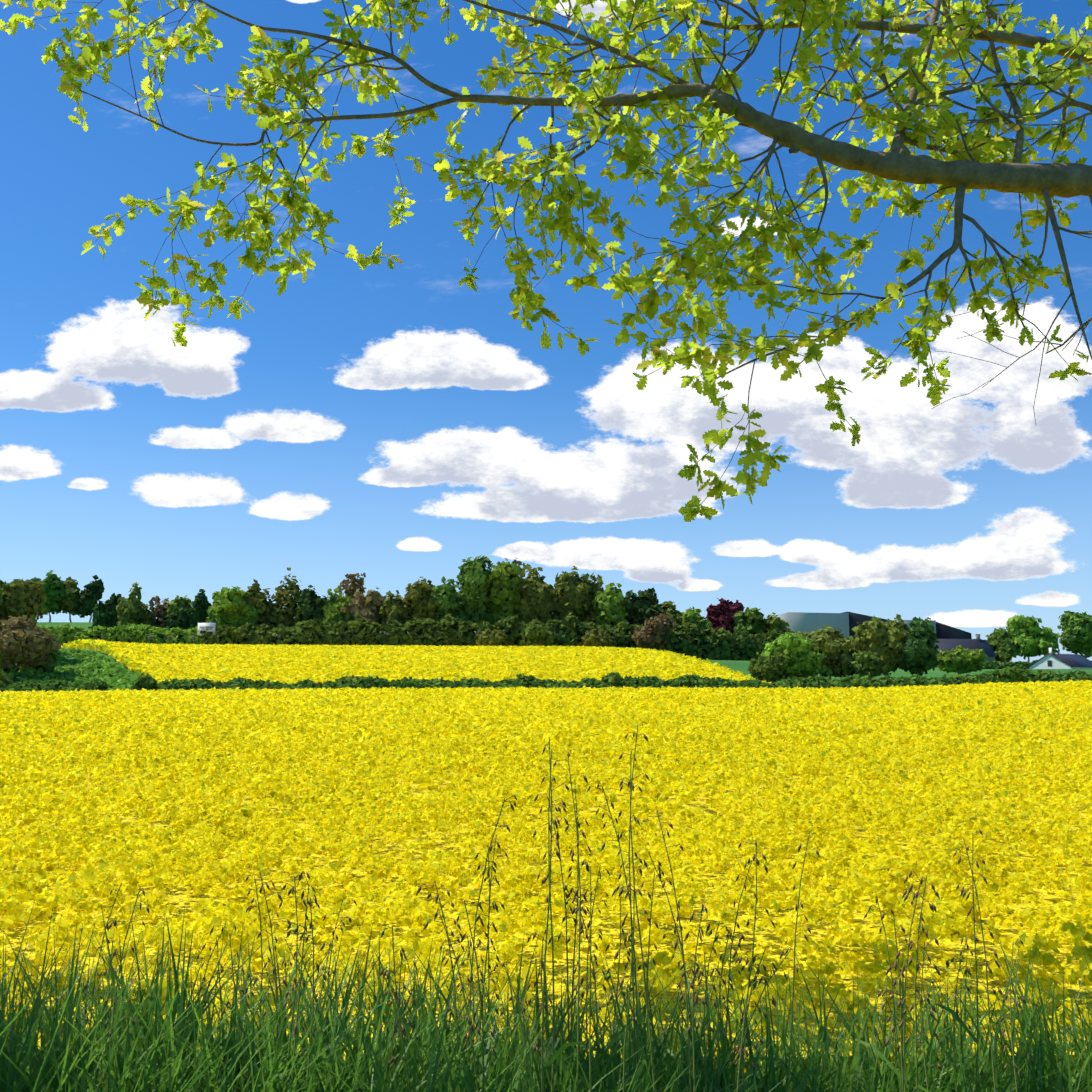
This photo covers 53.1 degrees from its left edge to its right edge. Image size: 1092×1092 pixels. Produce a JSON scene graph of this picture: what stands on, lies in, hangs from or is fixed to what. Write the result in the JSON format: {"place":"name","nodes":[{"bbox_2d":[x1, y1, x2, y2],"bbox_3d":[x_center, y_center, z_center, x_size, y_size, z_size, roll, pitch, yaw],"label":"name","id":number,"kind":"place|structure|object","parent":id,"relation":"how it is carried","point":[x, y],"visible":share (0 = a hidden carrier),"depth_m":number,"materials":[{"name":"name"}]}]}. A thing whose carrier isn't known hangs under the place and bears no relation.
{"place":"outdoors","nodes":[
{"label":"outdoors","id":0,"kind":"place"},
{"bbox_2d":[62,643,682,687],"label":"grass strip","id":1,"kind":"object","parent":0,"point":[88,646],"depth_m":146.39,"materials":[{"name":"yellow plant"}]},
{"bbox_2d":[61,639,770,684],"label":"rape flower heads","id":2,"kind":"object","parent":1,"relation":"on","point":[295,663],"visible":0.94,"depth_m":132.12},
{"bbox_2d":[0,0,1091,627],"bbox_3d":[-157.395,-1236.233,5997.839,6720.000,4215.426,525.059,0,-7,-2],"label":"cloud","id":3,"kind":"structure","parent":0,"point":[908,450],"depth_m":6019.28,"materials":[{"name":"white"}]},
{"bbox_2d":[0,898,1091,1091],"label":"verge grass","id":4,"kind":"structure","parent":0,"point":[146,1061],"depth_m":2.58,"materials":[{"name":"green plant"}]},
{"bbox_2d":[0,687,1091,1091],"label":"flowers","id":5,"kind":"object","parent":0,"point":[180,897],"depth_m":5.32,"materials":[{"name":"yellow plant"}]},
{"bbox_2d":[0,679,1091,1076],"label":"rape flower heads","id":6,"kind":"object","parent":5,"relation":"on","point":[694,731],"visible":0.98,"depth_m":8.19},
{"bbox_2d":[0,0,1091,662],"label":"sky","id":7,"kind":"structure","parent":0,"point":[59,180],"materials":[{"name":"blue"}]},
{"bbox_2d":[16,622,1091,689],"bbox_3d":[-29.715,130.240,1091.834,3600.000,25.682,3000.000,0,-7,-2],"label":"ground","id":8,"kind":"structure","parent":0,"point":[740,666],"depth_m":150.03,"materials":[{"name":"green plant"}]},
{"bbox_2d":[0,580,7,606],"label":"tree","id":9,"kind":"object","parent":8,"relation":"on","point":[2,593],"visible":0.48,"depth_m":127.14,"materials":[{"name":"green plant"}]},
{"bbox_2d":[0,668,14,687],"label":"bush","id":10,"kind":"object","parent":8,"relation":"on","point":[5,680],"visible":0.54,"depth_m":106.82,"materials":[{"name":"green plant"}]},
{"bbox_2d":[0,579,47,628],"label":"tree","id":11,"kind":"object","parent":8,"relation":"on","point":[28,598],"visible":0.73,"depth_m":128.10,"materials":[{"name":"green plant"}]},
{"bbox_2d":[0,615,60,682],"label":"bush","id":12,"kind":"object","parent":8,"relation":"on","point":[22,642],"visible":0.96,"depth_m":116.49,"materials":[{"name":"brown plant"}]},
{"bbox_2d":[31,577,41,581],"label":"tree","id":13,"kind":"object","parent":8,"relation":"on","point":[35,579],"visible":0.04,"depth_m":340.18,"materials":[{"name":"green plant"}]},
{"bbox_2d":[36,634,62,672],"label":"bush","id":14,"kind":"object","parent":8,"relation":"on","point":[49,667],"visible":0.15,"depth_m":119.04,"materials":[{"name":"green plant"}]},
{"bbox_2d":[41,570,65,621],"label":"tree","id":15,"kind":"object","parent":8,"relation":"on","point":[54,585],"visible":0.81,"depth_m":339.16,"materials":[{"name":"green plant"}]},
{"bbox_2d":[0,678,108,691],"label":"hedge","id":16,"kind":"object","parent":8,"relation":"on","point":[53,684],"visible":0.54,"depth_m":105.60,"materials":[{"name":"green plant"}]},
{"bbox_2d":[57,577,79,621],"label":"tree","id":17,"kind":"object","parent":8,"relation":"on","point":[68,604],"visible":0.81,"depth_m":341.17,"materials":[{"name":"green plant"}]},
{"bbox_2d":[3,647,139,690],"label":"weed patch","id":18,"kind":"object","parent":8,"relation":"on","point":[86,663],"visible":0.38,"depth_m":120.75,"materials":[{"name":"green plant"}]},
{"bbox_2d":[75,575,104,621],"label":"tree","id":19,"kind":"object","parent":8,"relation":"on","point":[90,595],"visible":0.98,"depth_m":341.15,"materials":[{"name":"green plant"}]},
{"bbox_2d":[88,600,109,628],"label":"tree","id":20,"kind":"object","parent":8,"relation":"on","point":[99,615],"visible":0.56,"depth_m":246.13,"materials":[{"name":"green plant"}]},
{"bbox_2d":[103,593,121,627],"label":"tree","id":21,"kind":"object","parent":8,"relation":"on","point":[111,604],"visible":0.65,"depth_m":246.33,"materials":[{"name":"green plant"}]},
{"bbox_2d":[37,623,203,643],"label":"hedge","id":22,"kind":"object","parent":8,"relation":"on","point":[128,633],"visible":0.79,"depth_m":202.59,"materials":[{"name":"green plant"}]},
{"bbox_2d":[115,597,126,620],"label":"tree","id":23,"kind":"object","parent":8,"relation":"on","point":[121,606],"visible":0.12,"depth_m":246.50,"materials":[{"name":"green plant"}]},
{"bbox_2d":[116,582,142,625],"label":"tree","id":24,"kind":"object","parent":8,"relation":"on","point":[131,609],"visible":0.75,"depth_m":233.37,"materials":[{"name":"green plant"}]},
{"bbox_2d":[131,672,158,689],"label":"bush","id":25,"kind":"object","parent":8,"relation":"on","point":[148,682],"visible":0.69,"depth_m":106.71,"materials":[{"name":"green plant"}]},
{"bbox_2d":[137,602,157,626],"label":"tree","id":26,"kind":"object","parent":8,"relation":"on","point":[147,617],"visible":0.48,"depth_m":235.86,"materials":[{"name":"green plant"}]},
{"bbox_2d":[148,595,169,630],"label":"tree","id":27,"kind":"object","parent":8,"relation":"on","point":[160,611],"visible":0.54,"depth_m":236.83,"materials":[{"name":"brown plant"}]},
{"bbox_2d":[162,607,191,634],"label":"tree","id":28,"kind":"object","parent":8,"relation":"on","point":[180,619],"visible":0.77,"depth_m":212.65,"materials":[{"name":"green plant"}]},
{"bbox_2d":[167,595,194,628],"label":"tree","id":29,"kind":"object","parent":8,"relation":"on","point":[177,603],"visible":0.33,"depth_m":233.75,"materials":[{"name":"green plant"}]},
{"bbox_2d":[189,589,211,626],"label":"tree","id":30,"kind":"object","parent":8,"relation":"on","point":[201,604],"visible":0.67,"depth_m":232.30,"materials":[{"name":"green plant"}]},
{"bbox_2d":[197,623,215,636],"bbox_3d":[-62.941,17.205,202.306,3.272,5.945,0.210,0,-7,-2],"label":"vehicle","id":31,"kind":"object","parent":8,"relation":"on","point":[204,627],"visible":0.71,"depth_m":202.45,"materials":[{"name":"white metal"}]},
{"bbox_2d":[203,592,218,625],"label":"tree","id":32,"kind":"object","parent":8,"relation":"on","point":[211,618],"visible":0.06,"depth_m":229.04,"materials":[{"name":"green plant"}]},
{"bbox_2d":[209,586,263,629],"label":"tree","id":33,"kind":"object","parent":8,"relation":"on","point":[230,607],"visible":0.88,"depth_m":207.48,"materials":[{"name":"green plant"}]},
{"bbox_2d":[243,579,281,629],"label":"tree","id":34,"kind":"object","parent":8,"relation":"on","point":[257,598],"visible":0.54,"depth_m":210.70,"materials":[{"name":"green plant"}]},
{"bbox_2d":[269,568,302,631],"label":"tree","id":35,"kind":"object","parent":8,"relation":"on","point":[285,600],"visible":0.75,"depth_m":213.46,"materials":[{"name":"green plant"}]},
{"bbox_2d":[294,585,326,625],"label":"tree","id":36,"kind":"object","parent":8,"relation":"on","point":[310,604],"visible":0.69,"depth_m":209.93,"materials":[{"name":"green plant"}]},
{"bbox_2d":[321,587,354,631],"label":"tree","id":37,"kind":"object","parent":8,"relation":"on","point":[332,607],"visible":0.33,"depth_m":209.97,"materials":[{"name":"green plant"}]},
{"bbox_2d":[338,573,365,597],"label":"tree","id":38,"kind":"object","parent":8,"relation":"on","point":[354,585],"visible":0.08,"depth_m":216.27,"materials":[{"name":"brown plant"}]},
{"bbox_2d":[345,675,361,683],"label":"bush","id":39,"kind":"object","parent":8,"relation":"on","point":[353,679],"visible":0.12,"depth_m":107.82,"materials":[{"name":"green plant"}]},
{"bbox_2d":[340,587,384,626],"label":"tree","id":40,"kind":"object","parent":8,"relation":"on","point":[368,606],"visible":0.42,"depth_m":209.85,"materials":[{"name":"green plant"}]},
{"bbox_2d":[378,590,409,628],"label":"tree","id":41,"kind":"object","parent":8,"relation":"on","point":[391,609],"visible":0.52,"depth_m":209.49,"materials":[{"name":"green plant"}]},
{"bbox_2d":[399,577,439,625],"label":"tree","id":42,"kind":"object","parent":8,"relation":"on","point":[421,602],"visible":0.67,"depth_m":208.95,"materials":[{"name":"green plant"}]},
{"bbox_2d":[432,576,466,630],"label":"tree","id":43,"kind":"object","parent":8,"relation":"on","point":[448,598],"visible":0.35,"depth_m":210.18,"materials":[{"name":"green plant"}]},
{"bbox_2d":[456,555,497,627],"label":"tree","id":44,"kind":"object","parent":8,"relation":"on","point":[475,582],"visible":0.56,"depth_m":212.74,"materials":[{"name":"green plant"}]},
{"bbox_2d":[476,628,507,645],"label":"bush","id":45,"kind":"object","parent":8,"relation":"on","point":[487,637],"visible":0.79,"depth_m":199.37,"materials":[{"name":"green plant"}]},
{"bbox_2d":[200,612,794,660],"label":"wood understorey","id":46,"kind":"object","parent":8,"relation":"on","point":[687,639],"visible":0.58,"depth_m":203.78,"materials":[{"name":"green plant"}]},
{"bbox_2d":[489,558,521,629],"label":"tree","id":47,"kind":"object","parent":8,"relation":"on","point":[504,595],"visible":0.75,"depth_m":211.18,"materials":[{"name":"green plant"}]},
{"bbox_2d":[512,558,531,579],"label":"tree","id":48,"kind":"object","parent":8,"relation":"on","point":[519,563],"depth_m":220.17,"materials":[{"name":"green plant"}]},
{"bbox_2d":[514,567,555,627],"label":"tree","id":49,"kind":"object","parent":8,"relation":"on","point":[536,594],"visible":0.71,"depth_m":210.93,"materials":[{"name":"green plant"}]},
{"bbox_2d":[520,623,555,645],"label":"bush","id":50,"kind":"object","parent":8,"relation":"on","point":[536,635],"visible":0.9,"depth_m":196.66,"materials":[{"name":"green plant"}]},
{"bbox_2d":[0,0,1091,521],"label":"oak tree","id":51,"kind":"object","parent":8,"relation":"on","point":[962,168],"visible":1,"depth_m":5.05,"materials":[{"name":"green plant"}]},
{"bbox_2d":[553,630,577,646],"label":"bush","id":52,"kind":"object","parent":8,"relation":"on","point":[563,638],"visible":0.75,"depth_m":197.46,"materials":[{"name":"green plant"}]},
{"bbox_2d":[551,566,590,630],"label":"tree","id":53,"kind":"object","parent":8,"relation":"on","point":[570,595],"visible":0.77,"depth_m":212.48,"materials":[{"name":"green plant"}]},
{"bbox_2d":[575,572,603,625],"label":"tree","id":54,"kind":"object","parent":8,"relation":"on","point":[594,586],"visible":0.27,"depth_m":215.43,"materials":[{"name":"green plant"}]},
{"bbox_2d":[581,628,613,646],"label":"bush","id":55,"kind":"object","parent":8,"relation":"on","point":[592,637],"visible":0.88,"depth_m":196.10,"materials":[{"name":"green plant"}]},
{"bbox_2d":[591,583,630,630],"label":"tree","id":56,"kind":"object","parent":8,"relation":"on","point":[608,607],"visible":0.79,"depth_m":211.00,"materials":[{"name":"green plant"}]},
{"bbox_2d":[601,672,625,687],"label":"bush","id":57,"kind":"object","parent":8,"relation":"on","point":[613,677],"visible":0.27,"depth_m":107.90,"materials":[{"name":"green plant"}]},
{"bbox_2d":[157,665,1091,689],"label":"hedge","id":58,"kind":"object","parent":8,"relation":"on","point":[847,681],"visible":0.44,"depth_m":107.75,"materials":[{"name":"green plant"}]},
{"bbox_2d":[622,588,665,625],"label":"tree","id":59,"kind":"object","parent":8,"relation":"on","point":[643,606],"visible":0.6,"depth_m":211.83,"materials":[{"name":"green plant"}]},
{"bbox_2d":[632,609,676,649],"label":"tree","id":60,"kind":"object","parent":8,"relation":"on","point":[657,630],"visible":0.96,"depth_m":193.72,"materials":[{"name":"brown plant"}]},
{"bbox_2d":[660,601,683,624],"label":"tree","id":61,"kind":"object","parent":8,"relation":"on","point":[672,612],"visible":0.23,"depth_m":211.91,"materials":[{"name":"green plant"}]},
{"bbox_2d":[681,606,712,636],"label":"tree","id":62,"kind":"object","parent":8,"relation":"on","point":[694,616],"visible":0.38,"depth_m":209.57,"materials":[{"name":"green plant"}]},
{"bbox_2d":[705,598,744,633],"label":"tree","id":63,"kind":"object","parent":8,"relation":"on","point":[721,614],"visible":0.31,"depth_m":215.11,"materials":[{"name":"purple plant"}]},
{"bbox_2d":[730,607,767,636],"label":"tree","id":64,"kind":"object","parent":8,"relation":"on","point":[749,621],"visible":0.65,"depth_m":212.64,"materials":[{"name":"green plant"}]},
{"bbox_2d":[746,648,794,682],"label":"bush","id":65,"kind":"object","parent":8,"relation":"on","point":[766,668],"visible":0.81,"depth_m":112.95,"materials":[{"name":"green plant"}]},
{"bbox_2d":[763,612,790,633],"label":"tree","id":66,"kind":"object","parent":8,"relation":"on","point":[770,621],"visible":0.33,"depth_m":212.04,"materials":[{"name":"green plant"}]},
{"bbox_2d":[756,632,832,680],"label":"tree","id":67,"kind":"object","parent":8,"relation":"on","point":[805,659],"visible":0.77,"depth_m":112.90,"materials":[{"name":"green plant"}]},
{"bbox_2d":[797,625,871,677],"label":"tree","id":68,"kind":"object","parent":8,"relation":"on","point":[837,650],"visible":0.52,"depth_m":115.65,"materials":[{"name":"green plant"}]},
{"bbox_2d":[846,650,879,680],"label":"bush","id":69,"kind":"object","parent":8,"relation":"on","point":[863,664],"visible":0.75,"depth_m":113.66,"materials":[{"name":"green plant"}]},
{"bbox_2d":[773,611,971,638],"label":"modern hall","id":70,"kind":"structure","parent":8,"relation":"on","point":[844,622],"depth_m":259.77,"materials":[{"name":"metal"}]},
{"bbox_2d":[852,614,912,676],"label":"tree","id":71,"kind":"object","parent":8,"relation":"on","point":[884,642],"visible":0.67,"depth_m":116.16,"materials":[{"name":"green plant"}]},
{"bbox_2d":[897,617,939,676],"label":"tree","id":72,"kind":"object","parent":8,"relation":"on","point":[919,651],"visible":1,"depth_m":114.96,"materials":[{"name":"green plant"}]},
{"bbox_2d":[935,644,987,673],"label":"bush","id":73,"kind":"object","parent":8,"relation":"on","point":[959,659],"visible":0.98,"depth_m":125.06,"materials":[{"name":"green plant"}]},
{"bbox_2d":[934,634,996,660],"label":"farm houses","id":74,"kind":"structure","parent":8,"relation":"on","point":[953,644],"depth_m":245.13,"materials":[{"name":"concrete"}]},
{"bbox_2d":[986,627,1017,662],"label":"tree","id":75,"kind":"object","parent":8,"relation":"on","point":[1000,642],"visible":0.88,"depth_m":258.08,"materials":[{"name":"green plant"}]},
{"bbox_2d":[985,666,1021,679],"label":"bush","id":76,"kind":"object","parent":8,"relation":"on","point":[1007,672],"visible":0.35,"depth_m":108.29,"materials":[{"name":"green plant"}]},
{"bbox_2d":[978,660,1036,668],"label":"hedge","id":77,"kind":"object","parent":8,"relation":"on","point":[992,664],"visible":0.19,"depth_m":230.71,"materials":[{"name":"green plant"}]},
{"bbox_2d":[1005,615,1061,661],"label":"tree","id":78,"kind":"object","parent":8,"relation":"on","point":[1030,637],"visible":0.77,"depth_m":260.32,"materials":[{"name":"green plant"}]},
{"bbox_2d":[1028,647,1091,668],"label":"white house","id":79,"kind":"structure","parent":8,"relation":"on","point":[1050,660],"depth_m":210.69,"materials":[{"name":"paint"}]},
{"bbox_2d":[1057,611,1091,657],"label":"tree","id":80,"kind":"object","parent":8,"relation":"on","point":[1076,633],"visible":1,"depth_m":264.98,"materials":[{"name":"green plant"}]},
{"bbox_2d":[81,725,1032,1091],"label":"seeding grass stalks","id":81,"kind":"object","parent":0,"point":[741,1051],"visible":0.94,"depth_m":2.37,"materials":[{"name":"brown"}]}
]}

